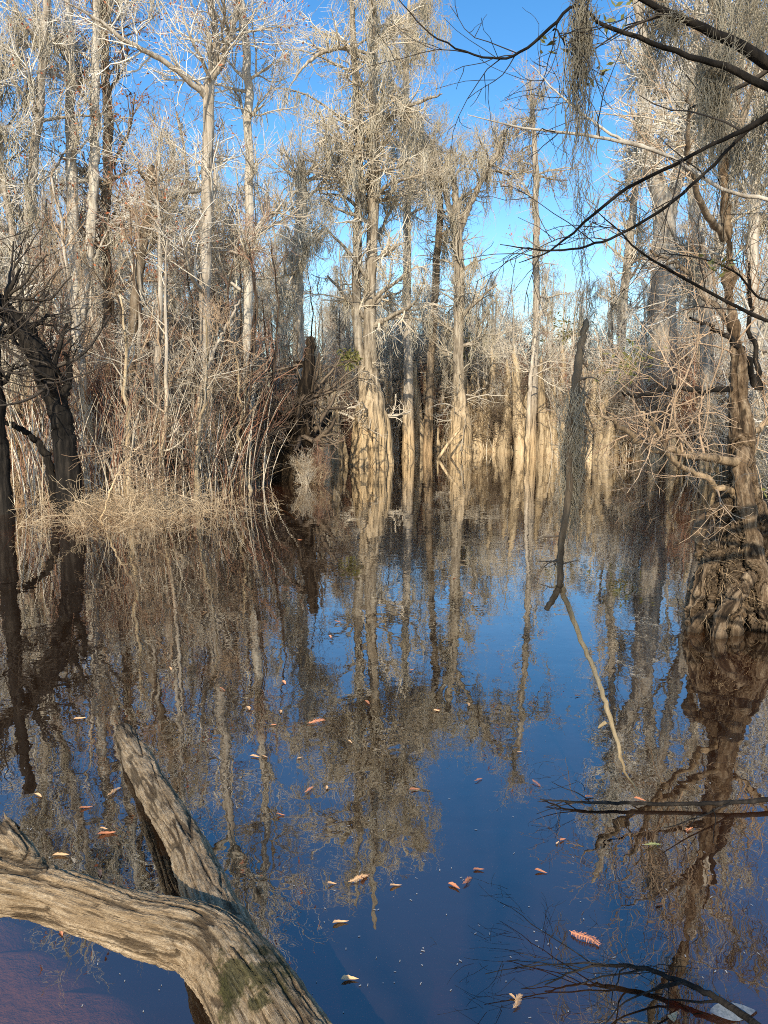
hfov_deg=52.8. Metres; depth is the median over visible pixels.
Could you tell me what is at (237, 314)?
sapling
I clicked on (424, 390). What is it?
bare shrub
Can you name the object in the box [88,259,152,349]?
bare tree
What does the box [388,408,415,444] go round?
bare shrub
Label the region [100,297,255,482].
bare shrub
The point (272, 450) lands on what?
sapling
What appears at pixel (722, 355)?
sapling
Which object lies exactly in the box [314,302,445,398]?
bare shrub
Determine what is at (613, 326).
bare tree
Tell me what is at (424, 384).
cypress knee
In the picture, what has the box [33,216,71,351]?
sapling
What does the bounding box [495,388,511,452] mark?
cypress knee
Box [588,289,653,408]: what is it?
bare shrub
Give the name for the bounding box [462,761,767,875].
dead branch
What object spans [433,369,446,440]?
sapling
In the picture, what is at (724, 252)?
bare tree
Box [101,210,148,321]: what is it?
bare tree
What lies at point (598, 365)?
sapling
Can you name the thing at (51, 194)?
bare tree
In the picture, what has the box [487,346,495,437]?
cypress knee
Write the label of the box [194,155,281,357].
bare tree
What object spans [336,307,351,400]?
sapling
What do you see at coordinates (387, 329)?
bare shrub
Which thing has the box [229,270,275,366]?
bare tree
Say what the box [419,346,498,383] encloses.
bare shrub
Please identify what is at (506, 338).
bare shrub
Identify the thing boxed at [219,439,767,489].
dead grass
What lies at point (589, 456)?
cypress knee
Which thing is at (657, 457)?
cypress knee
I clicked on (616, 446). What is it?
cypress knee
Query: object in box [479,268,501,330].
sapling
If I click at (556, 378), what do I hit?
bare shrub
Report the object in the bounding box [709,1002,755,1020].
floating leaf
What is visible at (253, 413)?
bare shrub
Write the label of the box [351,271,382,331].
bare tree
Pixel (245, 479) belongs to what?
sapling
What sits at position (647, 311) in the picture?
bare tree
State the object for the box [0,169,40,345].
bare tree
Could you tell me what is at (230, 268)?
bare tree
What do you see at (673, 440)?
cypress knee
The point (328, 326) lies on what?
bare tree
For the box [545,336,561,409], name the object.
sapling
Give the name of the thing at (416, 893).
floating duff
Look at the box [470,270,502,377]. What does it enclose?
bare tree
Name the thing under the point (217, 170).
bare tree
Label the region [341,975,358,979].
floating leaf
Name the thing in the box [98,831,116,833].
floating leaf
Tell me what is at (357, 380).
bare shrub
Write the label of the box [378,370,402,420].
sapling
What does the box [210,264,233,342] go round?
sapling
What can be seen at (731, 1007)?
dead branch
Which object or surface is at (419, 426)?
cypress knee
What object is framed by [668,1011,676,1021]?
floating leaf
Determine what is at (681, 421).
sapling
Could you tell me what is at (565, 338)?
green clump
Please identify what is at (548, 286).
bare tree
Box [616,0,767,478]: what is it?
swamp tree
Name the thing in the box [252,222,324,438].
bare tree
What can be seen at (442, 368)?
sapling
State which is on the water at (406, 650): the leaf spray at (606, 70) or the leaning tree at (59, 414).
the leaning tree at (59, 414)
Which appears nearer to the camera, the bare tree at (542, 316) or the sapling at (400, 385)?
the sapling at (400, 385)
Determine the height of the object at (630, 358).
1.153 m
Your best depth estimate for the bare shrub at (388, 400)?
25.00 m
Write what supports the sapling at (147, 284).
on the water at (406, 650)
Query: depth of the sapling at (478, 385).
25.51 m
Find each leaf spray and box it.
[540,26,567,55]
[587,48,620,94]
[598,0,632,38]
[698,251,735,289]
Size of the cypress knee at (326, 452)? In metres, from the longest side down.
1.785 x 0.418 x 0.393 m
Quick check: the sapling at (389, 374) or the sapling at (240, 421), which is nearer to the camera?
the sapling at (240, 421)
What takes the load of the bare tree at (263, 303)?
on the water at (406, 650)
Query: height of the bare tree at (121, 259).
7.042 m
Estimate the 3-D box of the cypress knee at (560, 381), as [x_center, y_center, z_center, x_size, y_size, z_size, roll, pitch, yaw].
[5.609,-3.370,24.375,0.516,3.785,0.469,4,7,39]
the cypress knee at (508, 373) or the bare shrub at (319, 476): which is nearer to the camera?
the bare shrub at (319, 476)
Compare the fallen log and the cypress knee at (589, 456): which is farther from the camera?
the cypress knee at (589, 456)
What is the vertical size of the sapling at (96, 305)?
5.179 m
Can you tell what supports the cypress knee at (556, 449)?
on the water at (406, 650)
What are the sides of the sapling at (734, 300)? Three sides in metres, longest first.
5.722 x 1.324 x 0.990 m
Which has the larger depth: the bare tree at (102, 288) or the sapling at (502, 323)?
the sapling at (502, 323)
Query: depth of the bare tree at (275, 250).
28.38 m
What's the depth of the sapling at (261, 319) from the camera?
20.20 m
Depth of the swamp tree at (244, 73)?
14.64 m
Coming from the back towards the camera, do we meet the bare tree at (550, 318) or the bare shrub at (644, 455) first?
the bare tree at (550, 318)
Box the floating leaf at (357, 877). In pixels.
[348,874,367,881]
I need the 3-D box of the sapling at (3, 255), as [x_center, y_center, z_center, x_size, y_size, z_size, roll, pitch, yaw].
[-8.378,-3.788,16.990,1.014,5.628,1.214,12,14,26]
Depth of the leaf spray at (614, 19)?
2.16 m
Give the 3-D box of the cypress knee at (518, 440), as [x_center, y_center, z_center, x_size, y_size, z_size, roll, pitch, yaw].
[4.207,-3.171,24.262,0.534,3.923,0.486,-3,11,13]
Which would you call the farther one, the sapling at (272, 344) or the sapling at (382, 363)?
the sapling at (382, 363)
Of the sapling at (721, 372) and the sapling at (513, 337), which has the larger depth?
the sapling at (513, 337)
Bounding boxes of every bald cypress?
[255,0,459,466]
[357,0,457,456]
[390,92,557,456]
[410,89,482,454]
[485,49,601,457]
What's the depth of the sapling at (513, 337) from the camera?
24.99 m
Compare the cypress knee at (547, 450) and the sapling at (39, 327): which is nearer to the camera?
the sapling at (39, 327)
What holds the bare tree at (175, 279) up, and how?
in the water at (481, 508)
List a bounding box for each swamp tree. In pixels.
[0,0,127,478]
[0,0,178,451]
[0,193,63,514]
[22,0,210,394]
[38,0,321,482]
[155,0,339,477]
[236,110,360,405]
[476,277,584,460]
[531,0,767,652]
[593,0,736,457]
[593,51,677,399]
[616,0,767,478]
[651,0,767,498]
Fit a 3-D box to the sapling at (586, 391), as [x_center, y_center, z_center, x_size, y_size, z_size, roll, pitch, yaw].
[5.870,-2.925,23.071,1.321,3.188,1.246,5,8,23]
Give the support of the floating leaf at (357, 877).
on the water at (481, 508)
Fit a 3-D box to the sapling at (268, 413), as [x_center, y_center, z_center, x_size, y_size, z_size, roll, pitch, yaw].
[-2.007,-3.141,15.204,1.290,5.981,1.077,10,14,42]
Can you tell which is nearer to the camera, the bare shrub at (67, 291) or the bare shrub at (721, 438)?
the bare shrub at (721, 438)
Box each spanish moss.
[543,384,597,571]
[549,0,609,198]
[553,55,604,434]
[649,1,699,51]
[680,23,752,191]
[712,0,767,97]
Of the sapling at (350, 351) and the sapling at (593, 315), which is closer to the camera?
the sapling at (350, 351)
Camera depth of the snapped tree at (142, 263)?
13.31 m
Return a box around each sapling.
[0,223,9,354]
[9,302,67,480]
[10,192,71,437]
[16,368,62,453]
[22,189,58,413]
[25,146,111,489]
[30,259,51,351]
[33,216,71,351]
[65,295,163,503]
[65,336,110,405]
[74,329,109,442]
[78,169,148,385]
[87,139,185,479]
[88,308,102,363]
[89,251,160,412]
[90,259,118,375]
[92,236,131,387]
[92,263,117,375]
[95,167,176,484]
[110,197,142,374]
[113,138,194,494]
[113,249,153,383]
[116,210,205,500]
[124,251,155,357]
[131,167,194,379]
[136,207,180,490]
[141,328,190,439]
[149,230,223,396]
[163,207,199,383]
[166,316,257,498]
[168,198,225,408]
[171,317,199,381]
[178,233,221,390]
[182,293,238,484]
[184,231,268,477]
[197,263,253,490]
[197,269,256,379]
[203,316,271,489]
[210,257,227,346]
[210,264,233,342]
[214,362,230,484]
[215,363,264,490]
[216,330,266,490]
[217,193,270,421]
[217,276,243,400]
[228,366,269,466]
[229,192,279,484]
[230,195,285,470]
[231,327,273,401]
[241,218,282,393]
[242,292,272,400]
[253,281,283,389]
[253,288,285,463]
[255,196,307,484]
[255,349,279,419]
[257,234,292,392]
[257,301,283,429]
[258,291,292,452]
[261,294,291,391]
[287,356,319,397]
[304,243,335,399]
[305,301,336,352]
[309,295,328,376]
[313,293,347,422]
[319,336,350,376]
[319,376,348,441]
[321,296,344,391]
[321,345,342,434]
[335,318,353,402]
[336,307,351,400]
[337,374,358,426]
[337,394,349,436]
[338,309,356,397]
[339,303,350,353]
[376,304,415,417]
[377,346,389,379]
[378,342,402,413]
[378,355,402,378]
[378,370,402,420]
[380,375,400,428]
[392,358,425,441]
[393,302,413,446]
[421,314,446,445]
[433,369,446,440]
[435,376,450,446]
[439,347,473,381]
[463,278,494,423]
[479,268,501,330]
[488,278,521,383]
[496,271,532,407]
[520,342,547,376]
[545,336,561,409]
[549,277,593,408]
[561,361,597,457]
[565,353,602,419]
[574,293,603,367]
[584,347,613,420]
[588,330,612,412]
[602,259,620,388]
[607,372,645,459]
[633,273,651,336]
[677,373,690,462]
[678,313,718,462]
[678,348,699,439]
[682,298,696,379]
[687,337,743,419]
[689,285,722,414]
[714,325,727,381]
[725,264,743,367]
[747,347,767,434]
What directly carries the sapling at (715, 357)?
on the water at (406, 650)
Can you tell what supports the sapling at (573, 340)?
on the water at (406, 650)
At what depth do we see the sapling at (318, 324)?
23.43 m
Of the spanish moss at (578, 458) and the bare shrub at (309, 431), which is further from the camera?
the bare shrub at (309, 431)
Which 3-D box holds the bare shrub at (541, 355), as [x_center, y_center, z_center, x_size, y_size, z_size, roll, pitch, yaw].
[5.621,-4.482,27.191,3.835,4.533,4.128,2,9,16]
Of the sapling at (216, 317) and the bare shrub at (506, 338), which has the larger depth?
the bare shrub at (506, 338)
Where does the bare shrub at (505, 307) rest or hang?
on the water at (406, 650)
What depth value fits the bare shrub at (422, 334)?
26.99 m
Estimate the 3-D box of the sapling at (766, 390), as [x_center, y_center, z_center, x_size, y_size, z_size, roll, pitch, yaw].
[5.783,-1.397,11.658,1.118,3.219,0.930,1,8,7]
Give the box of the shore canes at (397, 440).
[257,379,767,479]
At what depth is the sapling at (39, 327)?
15.40 m
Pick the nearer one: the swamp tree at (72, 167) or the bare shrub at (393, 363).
the swamp tree at (72, 167)
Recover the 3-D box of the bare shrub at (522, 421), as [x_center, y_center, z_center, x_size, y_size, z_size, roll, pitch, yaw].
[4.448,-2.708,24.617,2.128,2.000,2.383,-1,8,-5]
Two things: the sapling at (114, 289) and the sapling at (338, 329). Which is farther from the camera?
the sapling at (338, 329)
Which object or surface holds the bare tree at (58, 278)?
on the water at (406, 650)
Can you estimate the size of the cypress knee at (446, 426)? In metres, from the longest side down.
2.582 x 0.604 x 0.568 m
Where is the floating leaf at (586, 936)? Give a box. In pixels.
[569,930,599,945]
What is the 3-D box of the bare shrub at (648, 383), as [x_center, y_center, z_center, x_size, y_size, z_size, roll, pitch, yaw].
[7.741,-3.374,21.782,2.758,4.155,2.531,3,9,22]
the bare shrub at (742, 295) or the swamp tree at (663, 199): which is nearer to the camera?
the bare shrub at (742, 295)
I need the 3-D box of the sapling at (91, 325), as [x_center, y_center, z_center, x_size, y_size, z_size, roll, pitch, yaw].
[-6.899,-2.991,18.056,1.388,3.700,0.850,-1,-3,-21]
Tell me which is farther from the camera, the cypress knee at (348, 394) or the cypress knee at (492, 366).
the cypress knee at (492, 366)
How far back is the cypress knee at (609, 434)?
21.88 m
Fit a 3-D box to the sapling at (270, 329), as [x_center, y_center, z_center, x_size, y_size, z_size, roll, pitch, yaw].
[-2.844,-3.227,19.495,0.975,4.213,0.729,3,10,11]
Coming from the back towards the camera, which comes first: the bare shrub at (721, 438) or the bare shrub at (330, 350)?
the bare shrub at (330, 350)
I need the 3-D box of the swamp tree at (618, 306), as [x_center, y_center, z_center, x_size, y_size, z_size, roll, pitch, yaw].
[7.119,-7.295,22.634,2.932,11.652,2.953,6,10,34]
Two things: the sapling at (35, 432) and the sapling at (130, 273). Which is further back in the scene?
the sapling at (130, 273)
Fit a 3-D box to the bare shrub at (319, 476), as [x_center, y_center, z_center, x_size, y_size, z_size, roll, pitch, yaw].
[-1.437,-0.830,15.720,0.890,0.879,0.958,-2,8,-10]
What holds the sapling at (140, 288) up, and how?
on the water at (406, 650)
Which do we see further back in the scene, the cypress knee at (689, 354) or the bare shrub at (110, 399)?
the cypress knee at (689, 354)
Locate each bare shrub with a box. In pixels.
[4,279,96,388]
[7,402,95,464]
[31,303,183,446]
[32,277,129,413]
[33,260,100,328]
[33,340,120,407]
[34,300,102,381]
[56,263,227,448]
[72,392,243,498]
[74,363,176,468]
[94,379,195,471]
[98,308,219,411]
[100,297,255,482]
[111,353,201,465]
[112,337,192,422]
[114,367,201,495]
[141,395,262,485]
[160,323,279,468]
[178,373,334,482]
[188,338,284,435]
[211,300,305,373]
[214,336,329,459]
[216,361,270,457]
[218,318,271,420]
[252,312,371,481]
[254,378,295,435]
[273,319,354,381]
[274,319,362,394]
[275,318,353,435]
[276,310,351,376]
[285,329,357,424]
[286,446,318,484]
[291,359,394,412]
[291,453,331,484]
[304,432,345,483]
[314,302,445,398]
[314,308,403,381]
[328,272,442,380]
[330,414,351,449]
[335,309,426,391]
[339,381,387,453]
[341,374,379,452]
[345,292,439,403]
[347,269,447,375]
[352,372,420,443]
[355,329,403,393]
[380,356,451,436]
[386,359,452,417]
[387,303,452,396]
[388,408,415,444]
[390,284,490,417]
[391,262,451,386]
[393,306,451,380]
[393,360,451,442]
[395,384,449,431]
[417,349,497,419]
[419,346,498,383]
[425,283,524,391]
[433,388,503,443]
[438,373,525,422]
[442,264,543,399]
[447,385,498,432]
[450,302,576,396]
[464,359,556,452]
[465,285,531,391]
[467,283,525,382]
[475,350,525,415]
[483,292,594,389]
[483,367,556,444]
[486,270,562,387]
[492,396,543,452]
[494,318,583,389]
[521,363,615,420]
[522,349,590,408]
[523,328,602,394]
[524,335,588,431]
[530,307,629,429]
[554,372,679,454]
[560,290,632,377]
[573,363,621,408]
[585,280,698,457]
[587,330,697,457]
[587,396,656,457]
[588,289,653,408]
[590,326,701,436]
[599,311,657,406]
[600,394,689,451]
[608,319,699,440]
[609,347,699,459]
[610,324,727,455]
[617,348,722,431]
[631,414,692,457]
[658,327,729,441]
[661,351,722,448]
[670,279,744,398]
[677,332,742,386]
[684,369,748,462]
[687,355,748,392]
[692,362,767,501]
[695,392,767,491]
[697,238,767,387]
[703,342,767,466]
[713,319,747,392]
[715,283,767,459]
[726,247,767,469]
[738,295,767,391]
[756,387,767,481]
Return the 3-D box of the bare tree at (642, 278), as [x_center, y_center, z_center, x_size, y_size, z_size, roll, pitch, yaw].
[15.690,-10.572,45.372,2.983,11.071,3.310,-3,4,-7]
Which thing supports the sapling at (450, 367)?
on the water at (406, 650)
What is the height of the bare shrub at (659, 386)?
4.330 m
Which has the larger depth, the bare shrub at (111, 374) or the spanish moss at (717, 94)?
the bare shrub at (111, 374)
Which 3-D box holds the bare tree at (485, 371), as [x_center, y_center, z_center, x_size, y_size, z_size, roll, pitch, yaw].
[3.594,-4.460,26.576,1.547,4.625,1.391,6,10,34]
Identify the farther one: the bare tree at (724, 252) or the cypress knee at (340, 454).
the bare tree at (724, 252)
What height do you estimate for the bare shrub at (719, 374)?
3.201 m
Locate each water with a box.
[0,448,767,1023]
[0,450,725,582]
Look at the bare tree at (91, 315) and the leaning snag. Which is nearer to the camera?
the leaning snag
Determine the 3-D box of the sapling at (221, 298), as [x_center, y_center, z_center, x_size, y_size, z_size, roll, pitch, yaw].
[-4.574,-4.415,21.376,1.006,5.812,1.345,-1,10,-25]
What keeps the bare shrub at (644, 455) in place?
on the water at (406, 650)
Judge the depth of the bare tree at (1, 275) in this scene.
18.18 m
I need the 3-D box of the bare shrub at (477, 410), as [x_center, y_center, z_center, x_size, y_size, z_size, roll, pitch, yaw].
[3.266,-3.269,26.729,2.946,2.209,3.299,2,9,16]
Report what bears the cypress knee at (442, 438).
on the water at (406, 650)
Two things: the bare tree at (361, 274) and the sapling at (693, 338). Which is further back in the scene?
the bare tree at (361, 274)
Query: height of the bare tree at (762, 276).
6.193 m
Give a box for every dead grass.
[10,444,285,506]
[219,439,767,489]
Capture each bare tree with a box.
[0,13,64,469]
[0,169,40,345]
[0,209,45,335]
[0,230,32,321]
[2,185,89,349]
[3,194,57,312]
[15,156,97,319]
[26,223,131,469]
[29,157,67,328]
[29,246,69,339]
[38,210,120,361]
[54,160,130,352]
[82,244,128,342]
[85,207,177,338]
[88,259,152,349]
[92,172,153,385]
[94,128,225,392]
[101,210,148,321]
[127,141,194,330]
[132,76,273,399]
[133,187,195,361]
[141,215,178,323]
[148,202,199,326]
[153,132,236,343]
[168,205,227,337]
[168,218,252,351]
[180,208,257,362]
[189,179,257,335]
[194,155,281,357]
[211,217,272,371]
[218,214,255,342]
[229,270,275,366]
[235,169,314,388]
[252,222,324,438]
[252,261,274,374]
[253,260,275,379]
[255,220,315,365]
[274,280,308,351]
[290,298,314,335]
[308,295,339,343]
[314,289,362,387]
[319,305,343,362]
[323,238,352,359]
[326,268,352,344]
[344,247,381,320]
[346,258,386,341]
[348,256,388,317]
[349,297,363,341]
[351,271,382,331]
[398,257,444,351]
[414,276,452,346]
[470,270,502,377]
[471,316,505,392]
[524,287,554,361]
[529,266,569,366]
[530,260,596,370]
[539,294,560,387]
[540,322,565,364]
[559,296,601,376]
[571,276,606,376]
[587,269,619,374]
[590,298,616,383]
[619,278,678,403]
[630,240,651,362]
[675,193,725,362]
[676,261,696,357]
[677,234,723,338]
[686,195,736,339]
[720,182,767,324]
[739,177,767,304]
[744,191,767,347]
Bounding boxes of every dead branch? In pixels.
[391,875,760,1023]
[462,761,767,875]
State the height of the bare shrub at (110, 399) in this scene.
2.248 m
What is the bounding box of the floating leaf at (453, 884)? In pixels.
[448,882,459,888]
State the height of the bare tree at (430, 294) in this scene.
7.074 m
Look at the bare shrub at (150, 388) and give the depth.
14.29 m
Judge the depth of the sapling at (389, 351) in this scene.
24.84 m
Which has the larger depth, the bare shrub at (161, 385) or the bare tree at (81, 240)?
the bare tree at (81, 240)
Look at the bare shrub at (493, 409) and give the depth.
24.93 m
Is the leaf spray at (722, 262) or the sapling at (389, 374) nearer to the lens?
the leaf spray at (722, 262)
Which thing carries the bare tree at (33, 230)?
on the water at (406, 650)
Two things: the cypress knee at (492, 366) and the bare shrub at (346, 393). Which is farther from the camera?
the cypress knee at (492, 366)
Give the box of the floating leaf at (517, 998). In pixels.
[513,993,522,1007]
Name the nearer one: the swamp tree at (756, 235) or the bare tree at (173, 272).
the swamp tree at (756, 235)
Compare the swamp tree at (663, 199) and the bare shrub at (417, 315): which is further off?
the bare shrub at (417, 315)
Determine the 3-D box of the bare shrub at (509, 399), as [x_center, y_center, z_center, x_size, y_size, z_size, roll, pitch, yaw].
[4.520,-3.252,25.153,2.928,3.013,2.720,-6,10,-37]
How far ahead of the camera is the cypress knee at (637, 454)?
21.87 m
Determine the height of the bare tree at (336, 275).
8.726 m
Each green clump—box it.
[337,347,363,371]
[443,320,495,363]
[539,305,593,351]
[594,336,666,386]
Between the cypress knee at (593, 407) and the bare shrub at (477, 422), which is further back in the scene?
the bare shrub at (477, 422)
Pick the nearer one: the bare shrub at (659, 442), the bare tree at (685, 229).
the bare shrub at (659, 442)
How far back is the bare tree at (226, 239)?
30.10 m
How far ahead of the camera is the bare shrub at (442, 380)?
26.74 m
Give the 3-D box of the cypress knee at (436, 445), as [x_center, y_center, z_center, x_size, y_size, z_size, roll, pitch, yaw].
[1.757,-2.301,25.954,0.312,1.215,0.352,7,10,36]
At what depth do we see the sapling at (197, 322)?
16.71 m
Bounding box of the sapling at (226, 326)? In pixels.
[176,287,268,490]
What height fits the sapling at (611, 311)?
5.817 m
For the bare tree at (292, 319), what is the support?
on the water at (406, 650)
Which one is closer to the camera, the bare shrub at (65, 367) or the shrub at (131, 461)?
the shrub at (131, 461)
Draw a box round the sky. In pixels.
[0,0,767,385]
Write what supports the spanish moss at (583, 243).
hanging from the overhanging tree at (758, 57)
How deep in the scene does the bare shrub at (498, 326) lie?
27.62 m
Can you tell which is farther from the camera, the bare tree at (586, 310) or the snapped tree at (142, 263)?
the bare tree at (586, 310)
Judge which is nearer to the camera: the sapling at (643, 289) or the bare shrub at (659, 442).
the bare shrub at (659, 442)
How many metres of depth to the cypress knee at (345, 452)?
21.02 m
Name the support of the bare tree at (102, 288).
on the water at (406, 650)
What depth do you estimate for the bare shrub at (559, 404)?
23.85 m
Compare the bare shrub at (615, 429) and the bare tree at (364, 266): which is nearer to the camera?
the bare shrub at (615, 429)
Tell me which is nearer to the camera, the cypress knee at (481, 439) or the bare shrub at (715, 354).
the bare shrub at (715, 354)
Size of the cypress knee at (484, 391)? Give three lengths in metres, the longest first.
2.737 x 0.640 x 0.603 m
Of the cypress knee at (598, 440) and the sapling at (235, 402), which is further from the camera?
the cypress knee at (598, 440)
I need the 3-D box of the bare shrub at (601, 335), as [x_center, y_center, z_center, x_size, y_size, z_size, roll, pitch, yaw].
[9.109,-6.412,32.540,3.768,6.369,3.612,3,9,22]
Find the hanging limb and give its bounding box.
[536,318,639,794]
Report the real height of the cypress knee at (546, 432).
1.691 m
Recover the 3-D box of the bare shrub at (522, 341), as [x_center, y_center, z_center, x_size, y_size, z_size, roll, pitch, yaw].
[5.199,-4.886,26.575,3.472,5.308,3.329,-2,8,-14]
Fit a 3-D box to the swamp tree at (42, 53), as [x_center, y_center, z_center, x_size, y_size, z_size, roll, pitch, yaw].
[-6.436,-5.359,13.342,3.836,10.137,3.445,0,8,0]
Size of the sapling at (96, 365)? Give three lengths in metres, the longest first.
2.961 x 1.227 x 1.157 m
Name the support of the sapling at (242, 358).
on the water at (406, 650)
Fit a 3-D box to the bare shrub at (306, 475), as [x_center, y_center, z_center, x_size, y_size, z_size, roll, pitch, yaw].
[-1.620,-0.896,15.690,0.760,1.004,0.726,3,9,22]
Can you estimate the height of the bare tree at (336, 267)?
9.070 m
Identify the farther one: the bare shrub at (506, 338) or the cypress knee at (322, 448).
the bare shrub at (506, 338)
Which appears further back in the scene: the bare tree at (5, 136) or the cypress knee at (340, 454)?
the cypress knee at (340, 454)
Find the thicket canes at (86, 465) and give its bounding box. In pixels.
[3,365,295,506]
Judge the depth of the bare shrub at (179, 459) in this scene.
13.08 m
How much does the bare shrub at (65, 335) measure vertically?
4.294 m
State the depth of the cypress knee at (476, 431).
25.63 m
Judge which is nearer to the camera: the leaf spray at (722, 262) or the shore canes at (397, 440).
the leaf spray at (722, 262)
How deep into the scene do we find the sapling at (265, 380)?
18.46 m
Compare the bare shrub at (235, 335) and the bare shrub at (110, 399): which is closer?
the bare shrub at (110, 399)
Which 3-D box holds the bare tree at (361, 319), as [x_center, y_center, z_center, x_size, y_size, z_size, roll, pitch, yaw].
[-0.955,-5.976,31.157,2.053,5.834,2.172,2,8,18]
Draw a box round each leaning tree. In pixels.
[0,221,149,512]
[4,419,56,507]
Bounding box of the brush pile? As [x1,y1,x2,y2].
[9,452,298,537]
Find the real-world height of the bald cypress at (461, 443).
11.676 m
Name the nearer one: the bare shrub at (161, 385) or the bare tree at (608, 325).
the bare shrub at (161, 385)
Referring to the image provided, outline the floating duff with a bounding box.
[24,561,766,1017]
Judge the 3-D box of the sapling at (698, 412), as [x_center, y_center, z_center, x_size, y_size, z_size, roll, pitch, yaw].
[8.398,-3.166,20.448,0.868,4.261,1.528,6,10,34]
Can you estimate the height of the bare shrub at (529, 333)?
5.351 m
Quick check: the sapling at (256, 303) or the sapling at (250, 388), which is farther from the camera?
the sapling at (256, 303)
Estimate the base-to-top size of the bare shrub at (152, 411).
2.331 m
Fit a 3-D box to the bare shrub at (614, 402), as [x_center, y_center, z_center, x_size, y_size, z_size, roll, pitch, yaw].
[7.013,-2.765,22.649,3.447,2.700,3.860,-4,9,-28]
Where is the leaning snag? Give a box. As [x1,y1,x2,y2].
[314,412,331,463]
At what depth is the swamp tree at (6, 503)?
11.53 m
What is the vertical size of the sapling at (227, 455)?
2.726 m
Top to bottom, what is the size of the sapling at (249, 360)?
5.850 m
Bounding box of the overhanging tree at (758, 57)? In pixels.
[367,0,767,330]
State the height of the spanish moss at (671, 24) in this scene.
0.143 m
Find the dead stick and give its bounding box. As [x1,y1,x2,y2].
[436,428,461,458]
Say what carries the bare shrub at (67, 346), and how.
on the water at (406, 650)
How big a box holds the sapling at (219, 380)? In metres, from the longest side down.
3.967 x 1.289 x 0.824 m
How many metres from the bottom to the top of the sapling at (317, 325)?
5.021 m
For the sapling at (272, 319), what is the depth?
20.98 m
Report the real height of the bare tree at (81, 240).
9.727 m
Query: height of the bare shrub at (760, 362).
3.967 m
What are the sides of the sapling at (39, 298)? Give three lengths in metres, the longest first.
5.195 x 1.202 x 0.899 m
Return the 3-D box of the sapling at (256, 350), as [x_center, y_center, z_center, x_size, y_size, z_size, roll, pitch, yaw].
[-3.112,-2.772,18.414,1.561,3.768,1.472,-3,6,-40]
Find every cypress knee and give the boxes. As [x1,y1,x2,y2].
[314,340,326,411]
[316,403,324,466]
[323,427,330,465]
[324,367,340,463]
[329,391,343,463]
[341,433,348,462]
[342,374,349,436]
[383,381,387,412]
[413,362,423,451]
[422,368,425,418]
[433,426,440,450]
[440,423,448,449]
[445,384,450,434]
[464,355,470,417]
[469,372,476,422]
[472,433,480,451]
[473,421,485,451]
[478,403,483,451]
[481,380,492,450]
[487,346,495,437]
[491,418,499,451]
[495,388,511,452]
[504,358,510,392]
[512,349,524,454]
[521,388,527,454]
[536,356,546,455]
[543,410,553,455]
[544,444,553,455]
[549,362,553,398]
[550,375,557,449]
[553,440,560,455]
[556,344,565,433]
[558,390,569,452]
[585,443,592,458]
[586,368,596,448]
[592,388,609,459]
[597,409,615,460]
[614,418,618,459]
[631,445,640,459]
[641,341,649,398]
[647,407,665,461]
[666,376,677,462]
[678,374,695,449]
[686,336,691,366]
[699,429,704,469]
[717,393,723,467]
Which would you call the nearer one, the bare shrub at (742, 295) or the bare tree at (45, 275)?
the bare shrub at (742, 295)
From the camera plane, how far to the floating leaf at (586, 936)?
2.46 m
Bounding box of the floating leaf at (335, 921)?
[333,920,346,922]
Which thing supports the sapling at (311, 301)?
on the water at (406, 650)
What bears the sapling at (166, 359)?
on the water at (406, 650)
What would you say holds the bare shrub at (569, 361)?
on the water at (406, 650)
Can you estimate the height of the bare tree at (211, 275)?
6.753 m
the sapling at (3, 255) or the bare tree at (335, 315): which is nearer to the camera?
the sapling at (3, 255)
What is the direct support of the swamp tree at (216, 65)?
on the water at (406, 650)
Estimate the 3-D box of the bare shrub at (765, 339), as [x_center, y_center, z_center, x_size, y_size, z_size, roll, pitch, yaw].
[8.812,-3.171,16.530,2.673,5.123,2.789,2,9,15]
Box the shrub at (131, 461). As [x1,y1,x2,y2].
[61,383,183,519]
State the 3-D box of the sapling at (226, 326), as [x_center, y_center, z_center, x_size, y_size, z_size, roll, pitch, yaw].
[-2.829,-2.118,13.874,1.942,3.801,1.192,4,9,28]
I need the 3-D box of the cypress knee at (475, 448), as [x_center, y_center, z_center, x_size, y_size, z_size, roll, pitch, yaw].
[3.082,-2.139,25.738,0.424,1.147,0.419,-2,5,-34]
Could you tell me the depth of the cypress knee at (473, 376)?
26.35 m
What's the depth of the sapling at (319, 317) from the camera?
19.32 m
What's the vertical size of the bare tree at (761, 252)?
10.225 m
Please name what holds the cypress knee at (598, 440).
on the water at (406, 650)
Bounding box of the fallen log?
[0,712,331,1023]
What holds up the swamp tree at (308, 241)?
on the water at (406, 650)
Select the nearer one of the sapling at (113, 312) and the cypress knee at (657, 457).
the sapling at (113, 312)
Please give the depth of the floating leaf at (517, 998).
2.20 m
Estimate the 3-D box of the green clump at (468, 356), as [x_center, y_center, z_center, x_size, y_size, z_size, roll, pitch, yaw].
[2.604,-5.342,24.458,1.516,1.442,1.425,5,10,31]
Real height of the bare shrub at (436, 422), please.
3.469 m
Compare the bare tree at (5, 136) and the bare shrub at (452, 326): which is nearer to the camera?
the bare tree at (5, 136)
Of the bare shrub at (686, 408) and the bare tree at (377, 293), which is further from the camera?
the bare tree at (377, 293)
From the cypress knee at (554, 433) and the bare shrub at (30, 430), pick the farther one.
the cypress knee at (554, 433)
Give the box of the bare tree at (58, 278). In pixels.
[26,223,131,469]
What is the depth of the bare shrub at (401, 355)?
26.74 m
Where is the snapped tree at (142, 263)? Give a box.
[71,86,227,461]
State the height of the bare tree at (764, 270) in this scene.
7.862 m
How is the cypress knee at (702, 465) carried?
on the water at (406, 650)

